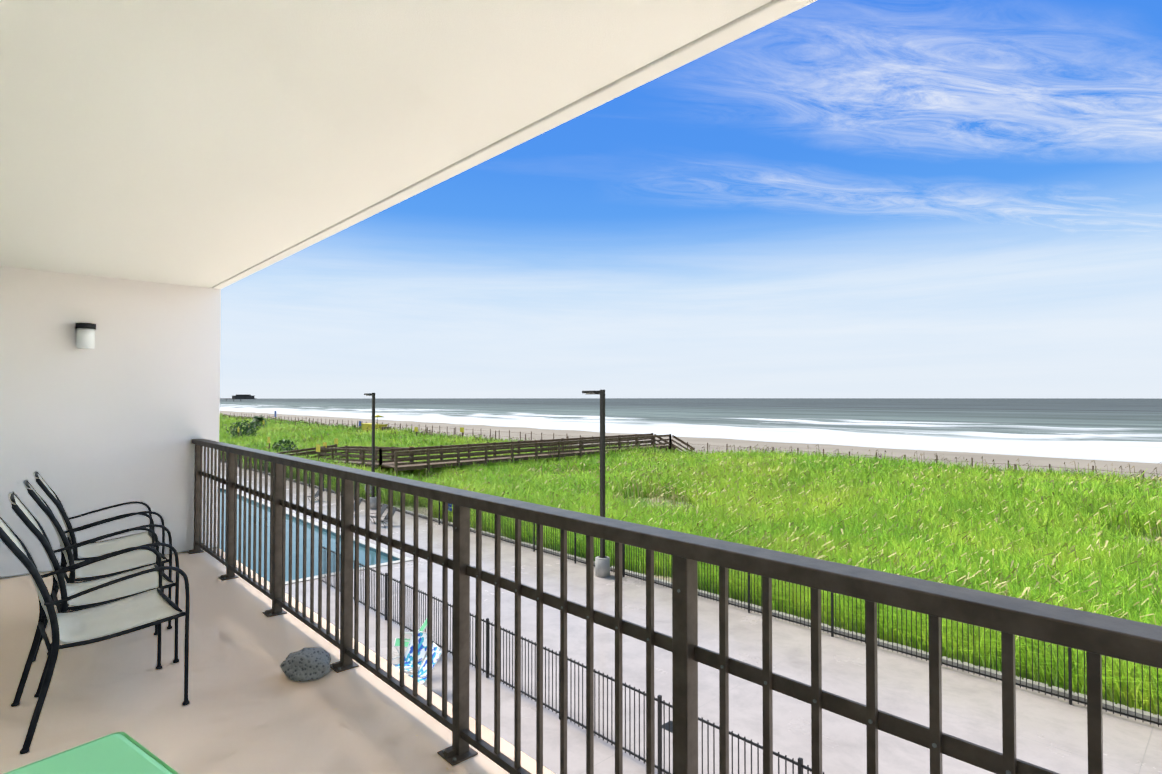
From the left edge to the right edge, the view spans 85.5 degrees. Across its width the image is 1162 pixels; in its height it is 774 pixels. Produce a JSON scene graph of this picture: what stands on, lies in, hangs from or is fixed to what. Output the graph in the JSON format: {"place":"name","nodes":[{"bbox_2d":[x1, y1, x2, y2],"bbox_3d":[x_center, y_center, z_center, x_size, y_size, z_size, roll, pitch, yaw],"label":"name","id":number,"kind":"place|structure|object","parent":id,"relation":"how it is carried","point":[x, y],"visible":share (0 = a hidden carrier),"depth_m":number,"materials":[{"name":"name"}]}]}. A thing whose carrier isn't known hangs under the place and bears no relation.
{"place":"outdoors","nodes":[
{"label":"outdoors","id":0,"kind":"place"},
{"bbox_2d":[473,566,672,732],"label":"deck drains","id":1,"kind":"object","parent":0,"point":[667,726],"visible":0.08,"depth_m":11.50,"materials":[{"name":"grey metal"}]},
{"bbox_2d":[219,398,1161,463],"bbox_3d":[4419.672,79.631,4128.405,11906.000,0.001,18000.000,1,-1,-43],"label":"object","id":2,"kind":"object","parent":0,"point":[1129,411],"depth_m":557.58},
{"bbox_2d":[220,394,256,400],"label":"distant pier","id":3,"kind":"structure","parent":2,"relation":"on","point":[241,396],"depth_m":1437.91,"materials":[{"name":"brown wood"}]},
{"bbox_2d":[219,404,1161,462],"bbox_3d":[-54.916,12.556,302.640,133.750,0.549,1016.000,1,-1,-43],"label":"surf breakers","id":4,"kind":"object","parent":2,"relation":"on","point":[1140,443],"visible":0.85,"depth_m":150.52,"materials":[{"name":"white liquid"}]},
{"bbox_2d":[219,411,1161,484],"bbox_3d":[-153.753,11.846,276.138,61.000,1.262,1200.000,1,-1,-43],"label":"beach sand","id":5,"kind":"structure","parent":0,"point":[999,459],"depth_m":91.60,"materials":[{"name":"beige sand"}]},
{"bbox_2d":[219,413,1161,715],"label":"dune","id":6,"kind":"structure","parent":0,"point":[409,508],"depth_m":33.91,"materials":[{"name":"green plant"}]},
{"bbox_2d":[226,420,258,435],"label":"dune shrub","id":7,"kind":"object","parent":6,"relation":"on","point":[244,423],"visible":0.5,"depth_m":87.75,"materials":[{"name":"green plant"}]},
{"bbox_2d":[230,427,256,437],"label":"dune shrub","id":8,"kind":"object","parent":6,"relation":"on","point":[243,433],"visible":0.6,"depth_m":83.87,"materials":[{"name":"green plant"}]},
{"bbox_2d":[233,422,256,431],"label":"dune shrub","id":9,"kind":"object","parent":6,"relation":"on","point":[243,424],"visible":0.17,"depth_m":92.31,"materials":[{"name":"green plant"}]},
{"bbox_2d":[246,422,261,427],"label":"dune shrub","id":10,"kind":"object","parent":6,"relation":"on","point":[256,424],"visible":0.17,"depth_m":102.78,"materials":[{"name":"green plant"}]},
{"bbox_2d":[252,414,266,425],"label":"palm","id":11,"kind":"object","parent":6,"relation":"on","point":[257,419],"visible":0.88,"depth_m":105.89,"materials":[{"name":"green plant"}]},
{"bbox_2d":[272,439,298,450],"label":"dune shrub","id":12,"kind":"object","parent":6,"relation":"on","point":[283,441],"visible":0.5,"depth_m":66.03,"materials":[{"name":"green plant"}]},
{"bbox_2d":[277,446,298,452],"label":"dune shrub","id":13,"kind":"object","parent":6,"relation":"on","point":[287,448],"visible":0.23,"depth_m":59.77,"materials":[{"name":"green plant"}]},
{"bbox_2d":[237,420,463,460],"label":"dune sign posts","id":14,"kind":"object","parent":6,"relation":"on","point":[336,440],"visible":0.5,"depth_m":61.22,"materials":[{"name":"brown wood"}]},
{"bbox_2d":[359,415,390,430],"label":"lifeguard stand","id":15,"kind":"object","parent":6,"relation":"on","point":[377,425],"visible":0.42,"depth_m":97.41,"materials":[{"name":"yellow paint"}]},
{"bbox_2d":[263,433,694,476],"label":"dune walkway","id":16,"kind":"structure","parent":6,"relation":"on","point":[395,462],"depth_m":51.31,"materials":[{"name":"brown wood"}]},
{"bbox_2d":[219,418,1161,671],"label":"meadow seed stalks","id":17,"kind":"object","parent":6,"relation":"on","point":[674,496],"visible":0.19,"depth_m":26.85,"materials":[{"name":"green plant"}]},
{"bbox_2d":[230,413,1161,480],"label":"beach posts","id":18,"kind":"object","parent":6,"relation":"on","point":[797,450],"visible":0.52,"depth_m":88.67,"materials":[{"name":"brown wood"}]},
{"bbox_2d":[220,462,1161,773],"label":"pool deck","id":19,"kind":"structure","parent":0,"point":[1052,732],"depth_m":12.97,"materials":[{"name":"grey concrete"}]},
{"bbox_2d":[307,487,323,500],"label":"deck chair","id":20,"kind":"object","parent":19,"relation":"on","point":[317,494],"visible":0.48,"depth_m":36.69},
{"bbox_2d":[220,487,412,584],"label":"swimming pool","id":21,"kind":"structure","parent":19,"relation":"on","point":[384,557],"depth_m":25.86,"materials":[{"name":"liquid"}]},
{"bbox_2d":[364,393,375,508],"bbox_3d":[-11.539,3.470,34.508,0.500,6.300,1.100,1,-1,-43],"label":"lamp post","id":22,"kind":"object","parent":19,"relation":"on","point":[373,501],"visible":0.81,"depth_m":34.24,"materials":[{"name":"brown metal"}]},
{"bbox_2d":[370,504,387,523],"bbox_3d":[-9.839,6.139,30.451,0.801,0.844,0.541,1,-1,-38],"label":"deck chair","id":23,"kind":"object","parent":19,"relation":"on","point":[384,507],"visible":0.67,"depth_m":30.51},
{"bbox_2d":[381,507,396,526],"bbox_3d":[-9.151,6.124,29.567,0.541,0.844,0.801,-1,-1,42],"label":"deck chair","id":24,"kind":"object","parent":19,"relation":"on","point":[386,516],"visible":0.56,"depth_m":29.67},
{"bbox_2d":[394,618,426,654],"bbox_3d":[-3.969,5.866,14.787,0.801,0.844,0.541,0,-1,-13],"label":"beach chair","id":25,"kind":"object","parent":19,"relation":"on","point":[422,629],"visible":0.33,"depth_m":14.78,"materials":[{"name":"green fabric"}]},
{"bbox_2d":[392,631,432,674],"bbox_3d":[-3.679,5.845,13.587,0.541,0.844,0.801,-1,-1,27],"label":"beach chair","id":26,"kind":"object","parent":19,"relation":"on","point":[422,649],"visible":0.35,"depth_m":13.72,"materials":[{"name":"blue fabric"}]},
{"bbox_2d":[404,642,441,685],"bbox_3d":[-3.314,5.833,12.896,0.801,0.844,0.541,1,-1,-33],"label":"beach chair","id":27,"kind":"object","parent":19,"relation":"on","point":[422,667],"visible":0.4,"depth_m":12.99,"materials":[{"name":"fabric"}]},
{"bbox_2d":[318,543,823,773],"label":"pool fence","id":28,"kind":"object","parent":19,"relation":"on","point":[799,763],"visible":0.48,"depth_m":11.64,"materials":[{"name":"black metal"}]},
{"bbox_2d":[582,390,609,577],"bbox_3d":[0.529,3.244,21.562,0.500,6.300,1.100,1,-1,-43],"label":"lamp post","id":29,"kind":"object","parent":19,"relation":"on","point":[602,565],"visible":1,"depth_m":21.29,"materials":[{"name":"brown metal"}]},
{"bbox_2d":[221,451,1161,726],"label":"pool fence","id":30,"kind":"object","parent":19,"relation":"on","point":[751,609],"visible":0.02,"depth_m":16.37,"materials":[{"name":"black metal"}]},
{"bbox_2d":[242,465,1161,725],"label":"deck kerb","id":31,"kind":"structure","parent":19,"relation":"on","point":[1131,711],"depth_m":14.70,"materials":[{"name":"concrete"}]},
{"bbox_2d":[220,0,1161,398],"label":"sky","id":32,"kind":"structure","parent":0,"point":[833,198],"materials":[{"name":"blue"}]},
{"bbox_2d":[221,413,1161,483],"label":"fence","id":33,"kind":"object","parent":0,"point":[430,430],"visible":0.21,"depth_m":54.68,"materials":[{"name":"wood"}]},
{"label":"land","id":34,"kind":"structure","parent":0,"visible":0},
{"bbox_3d":[0.594,-0.937,-10.264,12.000,13.550,30.250,1,-1,-43],"label":"building mass","id":35,"kind":"object","parent":34,"relation":"on","visible":0},
{"bbox_2d":[0,266,220,577],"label":"wall","id":36,"kind":"structure","parent":35,"relation":"attached to","point":[125,409],"depth_m":5.57,"materials":[{"name":"white paint"}]},
{"bbox_2d":[75,322,95,348],"bbox_3d":[-4.276,-0.441,5.425,0.144,0.216,0.147,1,-1,-43],"label":"wall sconce","id":37,"kind":"object","parent":36,"relation":"attached to","point":[85,335],"depth_m":5.38,"materials":[{"name":"white glass"}]},
{"bbox_2d":[0,548,553,773],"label":"balcony floor","id":38,"kind":"structure","parent":35,"relation":"attached to","point":[251,708],"depth_m":3.06,"materials":[{"name":"beige concrete"}]},
{"bbox_2d":[4,732,178,773],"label":"plastic table","id":39,"kind":"object","parent":38,"relation":"on","point":[119,753],"visible":1,"depth_m":1.73,"materials":[{"name":"green plastic"}]},
{"bbox_2d":[8,492,178,697],"bbox_3d":[-2.688,1.053,3.469,0.712,0.955,0.592,1,-1,-43],"label":"sling chair","id":40,"kind":"object","parent":38,"relation":"on","point":[130,586],"visible":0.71,"depth_m":3.48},
{"bbox_2d":[0,516,189,754],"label":"sling chair","id":41,"kind":"object","parent":38,"relation":"on","point":[111,619],"visible":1,"depth_m":3.00,"materials":[{"name":"black metal"}]},
{"bbox_2d":[23,480,172,654],"bbox_3d":[-3.056,1.062,3.973,0.712,0.955,0.592,1,-1,-44],"label":"sling chair","id":42,"kind":"object","parent":38,"relation":"on","point":[129,561],"visible":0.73,"depth_m":3.99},
{"bbox_2d":[33,471,164,612],"bbox_3d":[-3.402,1.070,4.436,0.712,0.955,0.592,1,-1,-42],"label":"sling chair","id":43,"kind":"object","parent":38,"relation":"on","point":[92,550],"visible":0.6,"depth_m":4.47,"materials":[{"name":"black metal"}]},
{"bbox_2d":[0,547,216,578],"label":"wall base sealant","id":44,"kind":"object","parent":38,"relation":"on","point":[51,570],"depth_m":5.20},
{"bbox_2d":[280,647,330,681],"bbox_3d":[-1.452,1.458,3.331,0.285,0.135,0.179,0,-1,12],"label":"stone","id":45,"kind":"object","parent":38,"relation":"on","point":[307,664],"visible":1,"depth_m":3.27,"materials":[{"name":"grey stone"}]},
{"bbox_2d":[187,439,1161,773],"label":"balcony railing","id":46,"kind":"object","parent":38,"relation":"on","point":[1095,635],"visible":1,"depth_m":2.00,"materials":[{"name":"black metal"}]},
{"bbox_2d":[0,0,816,288],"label":"ceiling","id":47,"kind":"structure","parent":35,"relation":"attached to","point":[217,144],"depth_m":2.29,"materials":[{"name":"paint"}]}
]}

